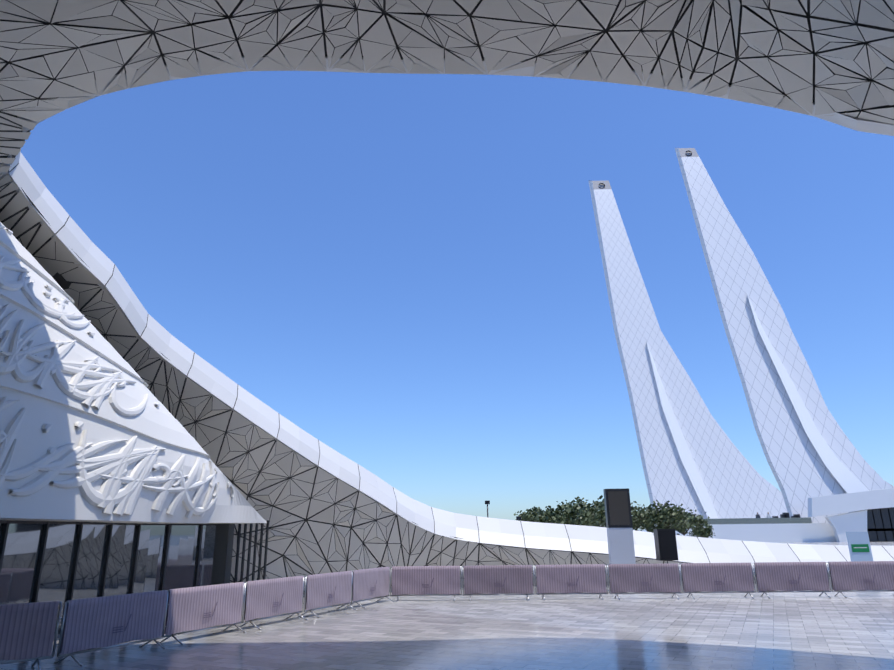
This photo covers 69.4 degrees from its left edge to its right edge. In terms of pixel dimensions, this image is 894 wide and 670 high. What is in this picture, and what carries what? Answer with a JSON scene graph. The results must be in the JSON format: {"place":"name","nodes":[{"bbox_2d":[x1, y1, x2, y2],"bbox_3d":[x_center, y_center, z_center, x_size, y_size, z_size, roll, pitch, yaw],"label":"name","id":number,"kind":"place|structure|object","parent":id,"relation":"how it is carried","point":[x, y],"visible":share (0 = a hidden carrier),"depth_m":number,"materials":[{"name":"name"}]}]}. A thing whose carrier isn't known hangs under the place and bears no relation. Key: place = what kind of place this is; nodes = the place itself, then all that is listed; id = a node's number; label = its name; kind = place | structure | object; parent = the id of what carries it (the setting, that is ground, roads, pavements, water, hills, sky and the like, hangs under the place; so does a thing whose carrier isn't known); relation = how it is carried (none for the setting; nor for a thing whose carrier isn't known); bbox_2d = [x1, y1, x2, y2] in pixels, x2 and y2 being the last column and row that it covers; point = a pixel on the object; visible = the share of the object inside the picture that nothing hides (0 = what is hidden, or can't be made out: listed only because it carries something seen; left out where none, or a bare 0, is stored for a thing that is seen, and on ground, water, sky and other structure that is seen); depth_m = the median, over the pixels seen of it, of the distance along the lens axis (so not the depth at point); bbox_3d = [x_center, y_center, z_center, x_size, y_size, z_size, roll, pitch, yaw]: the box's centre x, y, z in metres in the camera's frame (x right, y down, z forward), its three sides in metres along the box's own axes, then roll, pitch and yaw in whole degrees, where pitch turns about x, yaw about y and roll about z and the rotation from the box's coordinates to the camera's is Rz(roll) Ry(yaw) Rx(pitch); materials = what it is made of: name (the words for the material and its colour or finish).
{"place":"outdoors","nodes":[
{"label":"outdoors","id":0,"kind":"place"},
{"bbox_2d":[0,530,893,669],"bbox_3d":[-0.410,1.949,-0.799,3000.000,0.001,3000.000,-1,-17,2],"label":"plaza ground","id":1,"kind":"structure","parent":0,"point":[778,631],"depth_m":13.18,"materials":[{"name":"grey tile"}]},
{"bbox_2d":[0,601,61,669],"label":"crowd barrier","id":2,"kind":"object","parent":1,"relation":"on","point":[27,631],"visible":0.94,"depth_m":10.63,"materials":[{"name":"fabric"}]},
{"bbox_2d":[54,590,168,665],"bbox_3d":[-6.051,5.332,11.876,0.700,1.034,2.247,-8,-19,24],"label":"crowd barrier","id":3,"kind":"object","parent":1,"relation":"on","point":[104,622],"visible":0.98,"depth_m":11.73,"materials":[{"name":"fabric"}]},
{"bbox_2d":[0,520,268,633],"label":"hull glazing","id":4,"kind":"structure","parent":1,"relation":"on","point":[63,562],"depth_m":16.45,"materials":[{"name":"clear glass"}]},
{"bbox_2d":[0,222,266,523],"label":"wall","id":5,"kind":"structure","parent":4,"relation":"on","point":[62,413],"depth_m":14.73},
{"bbox_2d":[0,226,234,518],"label":"calligraphy relief","id":6,"kind":"object","parent":5,"relation":"attached to","point":[111,470],"visible":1,"depth_m":14.32},
{"bbox_2d":[158,582,245,644],"bbox_3d":[-5.137,5.913,13.824,0.700,1.034,2.247,-9,-19,25],"label":"crowd barrier","id":7,"kind":"object","parent":1,"relation":"on","point":[198,608],"visible":0.96,"depth_m":13.72,"materials":[{"name":"fabric"}]},
{"bbox_2d":[239,576,307,629],"bbox_3d":[-4.183,6.488,15.753,0.700,1.034,2.247,-8,-19,24],"label":"crowd barrier","id":8,"kind":"object","parent":1,"relation":"on","point":[269,598],"visible":0.98,"depth_m":15.63,"materials":[{"name":"fabric"}]},
{"bbox_2d":[298,571,356,617],"bbox_3d":[-3.209,7.059,17.674,0.700,1.034,2.247,-8,-18,24],"label":"crowd barrier","id":9,"kind":"object","parent":1,"relation":"on","point":[325,590],"visible":1,"depth_m":17.55,"materials":[{"name":"fabric"}]},
{"bbox_2d":[345,567,394,607],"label":"crowd barrier","id":10,"kind":"object","parent":1,"relation":"on","point":[370,584],"visible":0.96,"depth_m":19.52,"materials":[{"name":"fabric"}]},
{"bbox_2d":[390,566,461,601],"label":"crowd barrier","id":11,"kind":"object","parent":1,"relation":"on","point":[430,580],"visible":1,"depth_m":20.55,"materials":[{"name":"fabric"}]},
{"bbox_2d":[0,0,893,593],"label":"panel joints","id":12,"kind":"object","parent":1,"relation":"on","point":[60,280],"visible":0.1,"depth_m":13.56,"materials":[{"name":"grey metal"}]},
{"bbox_2d":[0,0,893,595],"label":"triangulated shell panels","id":13,"kind":"structure","parent":12,"relation":"attached to","point":[418,46],"depth_m":13.70,"materials":[{"name":"grey metal"}]},
{"bbox_2d":[0,55,893,572],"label":"canopy edge","id":14,"kind":"object","parent":13,"relation":"on","point":[90,257],"visible":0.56,"depth_m":22.55,"materials":[{"name":"grey"}]},
{"bbox_2d":[462,565,535,600],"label":"crowd barrier","id":15,"kind":"object","parent":1,"relation":"on","point":[495,579],"visible":0.98,"depth_m":20.48,"materials":[{"name":"fabric"}]},
{"bbox_2d":[485,501,520,520],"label":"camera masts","id":16,"kind":"object","parent":1,"relation":"on","point":[518,518],"visible":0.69,"depth_m":29.26,"materials":[{"name":"grey metal"}]},
{"bbox_2d":[514,506,554,521],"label":"tree","id":17,"kind":"object","parent":1,"relation":"on","point":[524,515],"visible":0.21,"depth_m":62.09,"materials":[{"name":"green plant"}]},
{"bbox_2d":[530,501,598,525],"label":"tree","id":18,"kind":"object","parent":1,"relation":"on","point":[576,516],"visible":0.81,"depth_m":56.12,"materials":[{"name":"green plant"}]},
{"bbox_2d":[534,564,607,600],"bbox_3d":[3.948,7.812,20.440,2.320,1.034,0.721,-1,-17,2],"label":"crowd barrier","id":19,"kind":"object","parent":1,"relation":"on","point":[565,579],"visible":0.98,"depth_m":20.43,"materials":[{"name":"fabric"}]},
{"bbox_2d":[556,495,636,526],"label":"tree","id":20,"kind":"object","parent":1,"relation":"on","point":[600,507],"visible":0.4,"depth_m":60.73,"materials":[{"name":"green plant"}]},
{"bbox_2d":[603,488,635,563],"bbox_3d":[6.237,7.333,23.219,0.870,3.506,0.347,-1,-17,2],"label":"info pylon","id":21,"kind":"object","parent":1,"relation":"on","point":[619,527],"visible":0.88,"depth_m":23.20,"materials":[{"name":"white metal"}]},
{"bbox_2d":[599,503,658,530],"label":"tree","id":22,"kind":"object","parent":1,"relation":"on","point":[634,515],"visible":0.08,"depth_m":64.78,"materials":[{"name":"green plant"}]},
{"bbox_2d":[607,563,682,599],"bbox_3d":[6.245,7.753,20.337,2.320,1.034,0.704,-1,-17,2],"label":"crowd barrier","id":23,"kind":"object","parent":1,"relation":"on","point":[649,578],"visible":1,"depth_m":20.33,"materials":[{"name":"fabric"}]},
{"bbox_2d":[632,500,695,532],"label":"tree","id":24,"kind":"object","parent":1,"relation":"on","point":[669,515],"visible":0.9,"depth_m":61.36,"materials":[{"name":"green plant"}]},
{"bbox_2d":[653,529,678,562],"bbox_3d":[7.728,7.921,22.764,0.974,2.069,0.848,-1,-17,2],"label":"display sign","id":25,"kind":"object","parent":1,"relation":"on","point":[665,545],"visible":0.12,"depth_m":22.55,"materials":[{"name":"black plastic"}]},
{"bbox_2d":[668,509,709,535],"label":"tree","id":26,"kind":"object","parent":1,"relation":"on","point":[698,520],"visible":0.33,"depth_m":66.88,"materials":[{"name":"green plant"}]},
{"bbox_2d":[687,524,715,537],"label":"bush","id":27,"kind":"object","parent":1,"relation":"on","point":[706,532],"visible":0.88,"depth_m":75.06,"materials":[{"name":"green plant"}]},
{"bbox_2d":[679,563,756,598],"bbox_3d":[8.546,7.721,20.325,2.320,1.034,0.706,-1,-17,2],"label":"crowd barrier","id":28,"kind":"object","parent":1,"relation":"on","point":[716,577],"visible":0.98,"depth_m":20.32,"materials":[{"name":"fabric"}]},
{"bbox_2d":[675,488,893,542],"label":"podium building","id":29,"kind":"structure","parent":1,"relation":"on","point":[874,517],"depth_m":90.42,"materials":[{"name":"white paint"}]},
{"bbox_2d":[589,180,787,518],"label":"minaret","id":30,"kind":"object","parent":29,"relation":"on","point":[693,458],"visible":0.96,"depth_m":155.77,"materials":[{"name":"grey"}]},
{"bbox_2d":[675,148,893,522],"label":"minaret","id":31,"kind":"object","parent":29,"relation":"on","point":[809,449],"visible":0.85,"depth_m":107.25,"materials":[{"name":"grey"}]},
{"bbox_2d":[753,562,831,597],"bbox_3d":[10.844,7.668,20.243,2.320,1.034,0.738,-1,-17,2],"label":"crowd barrier","id":32,"kind":"object","parent":1,"relation":"on","point":[772,577],"visible":0.96,"depth_m":20.24,"materials":[{"name":"fabric"}]},
{"bbox_2d":[846,532,872,560],"bbox_3d":[14.949,8.081,23.267,0.958,1.900,0.400,-1,-17,2],"label":"sign board","id":33,"kind":"object","parent":1,"relation":"on","point":[859,546],"visible":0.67,"depth_m":23.36,"materials":[{"name":"white metal"}]},
{"bbox_2d":[827,561,893,597],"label":"crowd barrier","id":34,"kind":"object","parent":1,"relation":"on","point":[863,576],"visible":1,"depth_m":20.18,"materials":[{"name":"fabric"}]},
{"bbox_2d":[21,71,893,529],"label":"sky","id":35,"kind":"structure","parent":0,"point":[407,270],"materials":[{"name":"blue"}]}
]}

